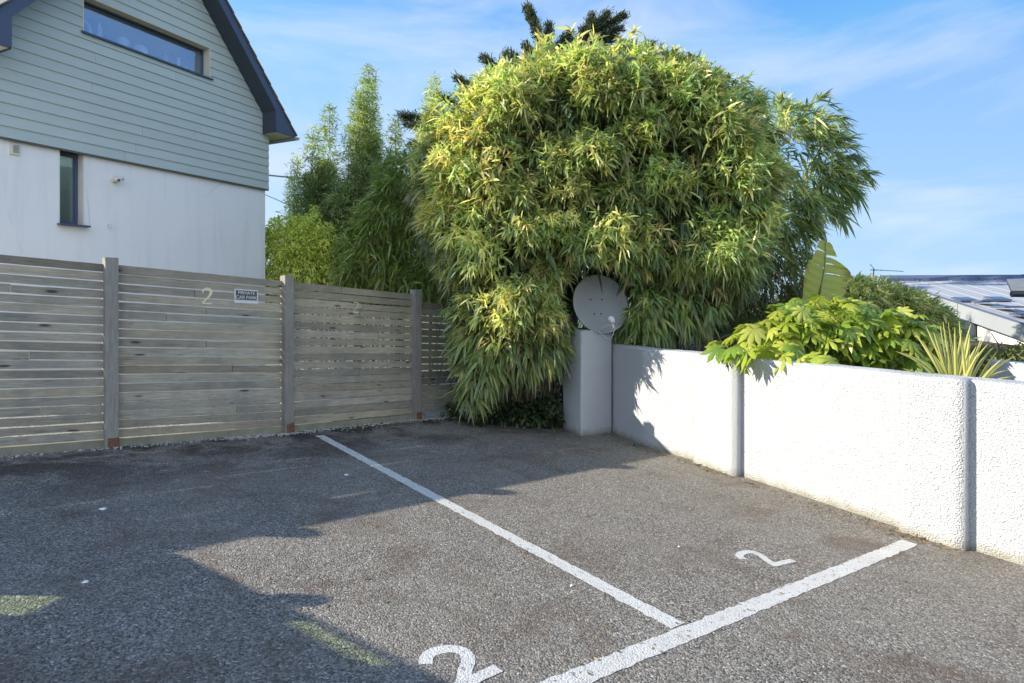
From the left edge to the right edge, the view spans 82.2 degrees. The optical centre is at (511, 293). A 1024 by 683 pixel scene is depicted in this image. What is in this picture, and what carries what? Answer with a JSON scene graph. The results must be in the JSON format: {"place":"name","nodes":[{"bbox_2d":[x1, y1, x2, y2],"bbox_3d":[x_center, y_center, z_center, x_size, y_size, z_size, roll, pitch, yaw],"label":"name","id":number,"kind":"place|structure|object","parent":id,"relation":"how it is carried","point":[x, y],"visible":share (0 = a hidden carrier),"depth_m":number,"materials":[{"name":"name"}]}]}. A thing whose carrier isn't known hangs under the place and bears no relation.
{"place":"outdoors","nodes":[
{"label":"outdoors","id":0,"kind":"place"},
{"bbox_2d":[0,295,778,456],"bbox_3d":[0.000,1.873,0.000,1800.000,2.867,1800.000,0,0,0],"label":"ground","id":1,"kind":"structure","parent":0,"point":[430,414],"depth_m":9.29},
{"bbox_2d":[0,0,299,408],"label":"house","id":2,"kind":"structure","parent":1,"relation":"on","point":[110,146],"depth_m":8.37,"materials":[{"name":"paint"}]},
{"bbox_2d":[57,151,90,227],"bbox_3d":[-5.745,-1.352,7.630,0.270,0.969,0.351,0,0,26],"label":"slit window","id":3,"kind":"structure","parent":2,"relation":"in","point":[71,166],"depth_m":7.72,"materials":[{"name":"grey glass"}]},
{"bbox_2d":[84,19,91,32],"bbox_3d":[-5.806,-3.576,7.932,0.050,0.280,0.238,0,0,26],"label":"ring ornament","id":4,"kind":"object","parent":2,"relation":"on","point":[88,26],"visible":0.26,"depth_m":8.00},
{"bbox_2d":[96,22,102,37],"bbox_3d":[-5.714,-3.602,8.126,0.094,0.310,0.093,0,0,0],"label":"lighthouse ornament","id":5,"kind":"object","parent":2,"relation":"on","point":[99,30],"visible":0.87,"depth_m":8.10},
{"bbox_2d":[115,36,130,47],"bbox_3d":[-5.578,-3.567,8.412,0.206,0.241,0.203,0,0,0],"label":"coral ornament","id":6,"kind":"object","parent":2,"relation":"on","point":[123,40],"visible":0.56,"depth_m":8.36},
{"bbox_2d":[133,44,148,54],"bbox_3d":[-5.469,-3.551,8.639,0.230,0.209,0.226,0,0,0],"label":"domed ornament","id":7,"kind":"object","parent":2,"relation":"on","point":[141,48],"visible":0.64,"depth_m":8.57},
{"bbox_2d":[81,0,213,79],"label":"window","id":8,"kind":"structure","parent":2,"relation":"in","point":[205,52],"depth_m":8.60,"materials":[{"name":"blue paint"}]},
{"bbox_2d":[163,48,168,61],"bbox_3d":[-5.304,-3.605,8.985,0.148,0.317,0.146,0,0,0],"label":"sail ornament","id":9,"kind":"object","parent":2,"relation":"on","point":[165,57],"visible":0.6,"depth_m":8.97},
{"bbox_2d":[0,254,577,455],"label":"timber fence","id":10,"kind":"object","parent":1,"relation":"on","point":[108,351],"visible":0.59,"depth_m":6.11,"materials":[{"name":"wood"}]},
{"bbox_2d":[202,288,212,303],"bbox_3d":[-3.213,0.029,6.185,0.107,0.179,0.004,0,0,-43],"label":"metal number","id":11,"kind":"object","parent":10,"relation":"attached to","point":[210,292],"visible":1,"depth_m":6.19,"materials":[{"name":"metal"}]},
{"bbox_2d":[234,289,257,303],"bbox_3d":[-2.923,0.035,6.458,0.250,0.168,0.010,0,0,-43],"label":"car park sign","id":12,"kind":"object","parent":10,"relation":"attached to","point":[245,296],"visible":1,"depth_m":6.45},
{"bbox_2d":[280,151,304,369],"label":"bamboo spire","id":13,"kind":"structure","parent":1,"relation":"on","point":[292,205],"depth_m":12.13,"materials":[{"name":"green plant"}]},
{"bbox_2d":[265,204,341,380],"bbox_3d":[-4.122,-0.009,11.157,2.015,3.423,1.786,0,0,0],"label":"leafy shrub","id":14,"kind":"object","parent":1,"relation":"on","point":[285,255],"visible":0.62,"depth_m":10.80,"materials":[{"name":"green plant"}]},
{"bbox_2d":[289,124,326,369],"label":"bamboo spire","id":15,"kind":"structure","parent":1,"relation":"on","point":[310,184],"depth_m":11.82,"materials":[{"name":"green plant"}]},
{"bbox_2d":[309,101,343,368],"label":"bamboo spire","id":16,"kind":"structure","parent":1,"relation":"on","point":[327,185],"depth_m":12.18,"materials":[{"name":"green plant"}]},
{"bbox_2d":[315,62,394,382],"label":"bamboo spire","id":17,"kind":"structure","parent":1,"relation":"on","point":[366,147],"depth_m":11.31,"materials":[{"name":"green plant"}]},
{"bbox_2d":[300,174,431,381],"bbox_3d":[-2.947,-0.330,11.912,3.175,4.266,1.982,0,0,0],"label":"bamboo thicket","id":18,"kind":"object","parent":1,"relation":"on","point":[325,207],"visible":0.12,"depth_m":11.42,"materials":[{"name":"green plant"}]},
{"bbox_2d":[324,143,452,390],"bbox_3d":[-1.821,-0.453,10.301,2.889,4.312,2.221,0,0,0],"label":"broad bamboo","id":19,"kind":"object","parent":1,"relation":"on","point":[401,266],"visible":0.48,"depth_m":9.71,"materials":[{"name":"green plant"}]},
{"bbox_2d":[364,113,414,381],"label":"bamboo spire","id":20,"kind":"structure","parent":1,"relation":"on","point":[395,138],"depth_m":11.86,"materials":[{"name":"green plant"}]},
{"bbox_2d":[404,71,446,384],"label":"bamboo spire","id":21,"kind":"structure","parent":1,"relation":"on","point":[427,114],"depth_m":11.49,"materials":[{"name":"green plant"}]},
{"bbox_2d":[395,69,470,146],"bbox_3d":[-1.657,-1.747,14.586,2.708,7.505,2.058,0,0,0],"label":"tree","id":22,"kind":"object","parent":1,"relation":"on","point":[410,122],"visible":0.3,"depth_m":14.40,"materials":[{"name":"green plant"}]},
{"bbox_2d":[440,402,468,420],"bbox_3d":[-0.812,1.708,8.415,0.406,0.335,0.739,0,0,0],"label":"ivy patch","id":23,"kind":"object","parent":1,"relation":"on","point":[454,412],"visible":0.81,"depth_m":8.28,"materials":[{"name":"green plant"}]},
{"bbox_2d":[471,392,565,433],"bbox_3d":[0.096,1.651,8.140,1.315,0.499,1.049,0,0,0],"label":"ivy patch","id":24,"kind":"object","parent":1,"relation":"on","point":[511,417],"visible":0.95,"depth_m":7.97,"materials":[{"name":"green plant"}]},
{"bbox_2d":[477,0,577,67],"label":"cypress tree","id":25,"kind":"object","parent":1,"relation":"on","point":[531,18],"visible":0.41,"depth_m":14.92,"materials":[{"name":"green plant"}]},
{"bbox_2d":[122,416,958,674],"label":"leaf litter","id":26,"kind":"object","parent":1,"relation":"on","point":[893,530],"visible":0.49,"depth_m":5.10,"materials":[{"name":"brown plant"}]},
{"bbox_2d":[400,23,815,425],"bbox_3d":[1.193,-0.828,8.375,5.517,5.489,3.628,0,0,0],"label":"bamboo clump","id":27,"kind":"object","parent":1,"relation":"on","point":[512,244],"visible":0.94,"depth_m":7.23,"materials":[{"name":"green plant"}]},
{"bbox_2d":[577,5,658,190],"bbox_3d":[2.803,-2.855,15.671,2.282,9.718,1.188,0,0,0],"label":"cypress tree","id":28,"kind":"object","parent":1,"relation":"on","point":[602,24],"visible":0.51,"depth_m":15.40,"materials":[{"name":"green plant"}]},
{"bbox_2d":[563,328,1023,565],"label":"white wall","id":29,"kind":"structure","parent":1,"relation":"on","point":[937,458],"depth_m":5.00,"materials":[{"name":"white paint"}]},
{"bbox_2d":[573,275,627,338],"bbox_3d":[1.181,0.171,7.880,0.610,0.851,0.688,0,0,27],"label":"satellite dish","id":30,"kind":"object","parent":29,"relation":"on","point":[596,310],"visible":0.97,"depth_m":7.97,"materials":[{"name":"metal"}]},
{"bbox_2d":[877,274,1023,344],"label":"zinc roofed house","id":31,"kind":"structure","parent":1,"relation":"on","point":[986,306],"depth_m":13.33,"materials":[{"name":"grey metal"}]},
{"bbox_2d":[870,264,903,275],"bbox_3d":[10.545,-0.212,16.500,0.931,1.225,0.320,0,0,0],"label":"television aerial","id":32,"kind":"object","parent":31,"relation":"attached to","point":[881,270],"visible":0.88,"depth_m":16.49,"materials":[{"name":"metal"}]},
{"bbox_2d":[905,301,975,339],"bbox_3d":[10.588,1.250,14.909,0.055,2.700,3.900,0,0,10],"label":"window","id":33,"kind":"structure","parent":31,"relation":"in","point":[973,328],"depth_m":13.09,"materials":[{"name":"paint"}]},
{"bbox_2d":[0,418,1023,682],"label":"car park","id":34,"kind":"structure","parent":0,"point":[178,562],"depth_m":3.32,"materials":[{"name":"grey asphalt"}]},
{"bbox_2d":[0,416,478,457],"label":"loose gravel","id":35,"kind":"structure","parent":34,"relation":"on","point":[231,438],"depth_m":6.50,"materials":[{"name":"grey gravel"}]},
{"bbox_2d":[419,645,501,682],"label":"painted number","id":36,"kind":"object","parent":34,"relation":"on","point":[465,669],"visible":1,"depth_m":2.39,"materials":[{"name":"paint"}]},
{"bbox_2d":[317,435,684,627],"bbox_3d":[-0.698,1.604,4.735,0.120,0.030,4.869,0,0,-38],"label":"painted line","id":37,"kind":"object","parent":34,"relation":"on","point":[655,613],"visible":1,"depth_m":3.66,"materials":[{"name":"paint"}]},
{"bbox_2d":[539,540,916,682],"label":"painted line","id":38,"kind":"object","parent":34,"relation":"on","point":[627,657],"visible":1,"depth_m":2.86,"materials":[{"name":"paint"}]},
{"bbox_2d":[735,550,796,565],"bbox_3d":[1.613,1.691,3.734,0.355,0.023,0.213,0,0,28],"label":"painted number","id":39,"kind":"object","parent":34,"relation":"on","point":[740,554],"visible":1,"depth_m":3.74,"materials":[{"name":"paint"}]},
{"bbox_2d":[228,0,1023,294],"label":"sky","id":40,"kind":"structure","parent":0,"point":[934,89],"materials":[{"name":"blue"}]},
{"bbox_2d":[646,338,1021,376],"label":"garden soil","id":41,"kind":"structure","parent":0,"point":[976,342],"depth_m":11.41,"materials":[{"name":"brown soil"}]},
{"bbox_2d":[661,302,784,350],"bbox_3d":[2.977,0.501,8.520,2.486,0.971,0.776,0,0,0],"label":"shrub","id":42,"kind":"object","parent":41,"relation":"on","point":[729,330],"visible":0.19,"depth_m":8.43,"materials":[{"name":"green plant"}]},
{"bbox_2d":[691,87,883,351],"bbox_3d":[4.229,-1.025,9.579,3.064,4.456,2.646,0,0,0],"label":"bamboo clump","id":43,"kind":"object","parent":41,"relation":"on","point":[812,219],"visible":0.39,"depth_m":8.89,"materials":[{"name":"green plant"}]},
{"bbox_2d":[700,292,946,374],"bbox_3d":[3.221,0.492,6.215,2.588,1.001,2.038,0,0,0],"label":"fatsia shrub","id":44,"kind":"object","parent":41,"relation":"on","point":[882,336],"visible":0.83,"depth_m":5.83,"materials":[{"name":"green plant"}]},
{"bbox_2d":[802,239,850,338],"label":"banana plant","id":45,"kind":"object","parent":41,"relation":"on","point":[818,280],"visible":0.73,"depth_m":8.20,"materials":[{"name":"green plant"}]},
{"bbox_2d":[774,272,980,362],"bbox_3d":[5.557,0.548,9.186,2.819,1.815,2.550,0,0,0],"label":"garden hedge","id":46,"kind":"object","parent":41,"relation":"on","point":[884,294],"visible":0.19,"depth_m":8.42,"materials":[{"name":"green plant"}]},
{"bbox_2d":[896,322,1012,378],"bbox_3d":[3.450,0.614,4.624,1.237,0.791,0.372,0,0,-12],"label":"variegated flax","id":47,"kind":"object","parent":41,"relation":"on","point":[962,364],"visible":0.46,"depth_m":4.62,"materials":[{"name":"green plant"}]},
{"bbox_2d":[931,333,1023,376],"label":"clipped hedge","id":48,"kind":"object","parent":41,"relation":"on","point":[1006,354],"visible":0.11,"depth_m":7.32,"materials":[{"name":"green plant"}]},
{"bbox_2d":[987,359,1023,380],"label":"block wall","id":49,"kind":"structure","parent":41,"relation":"on","point":[1015,370],"depth_m":5.85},
{"bbox_2d":[1007,278,1023,296],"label":"tiled outbuilding","id":50,"kind":"structure","parent":41,"relation":"on","point":[1016,287],"depth_m":9.09,"materials":[{"name":"ceramic"}]}
]}

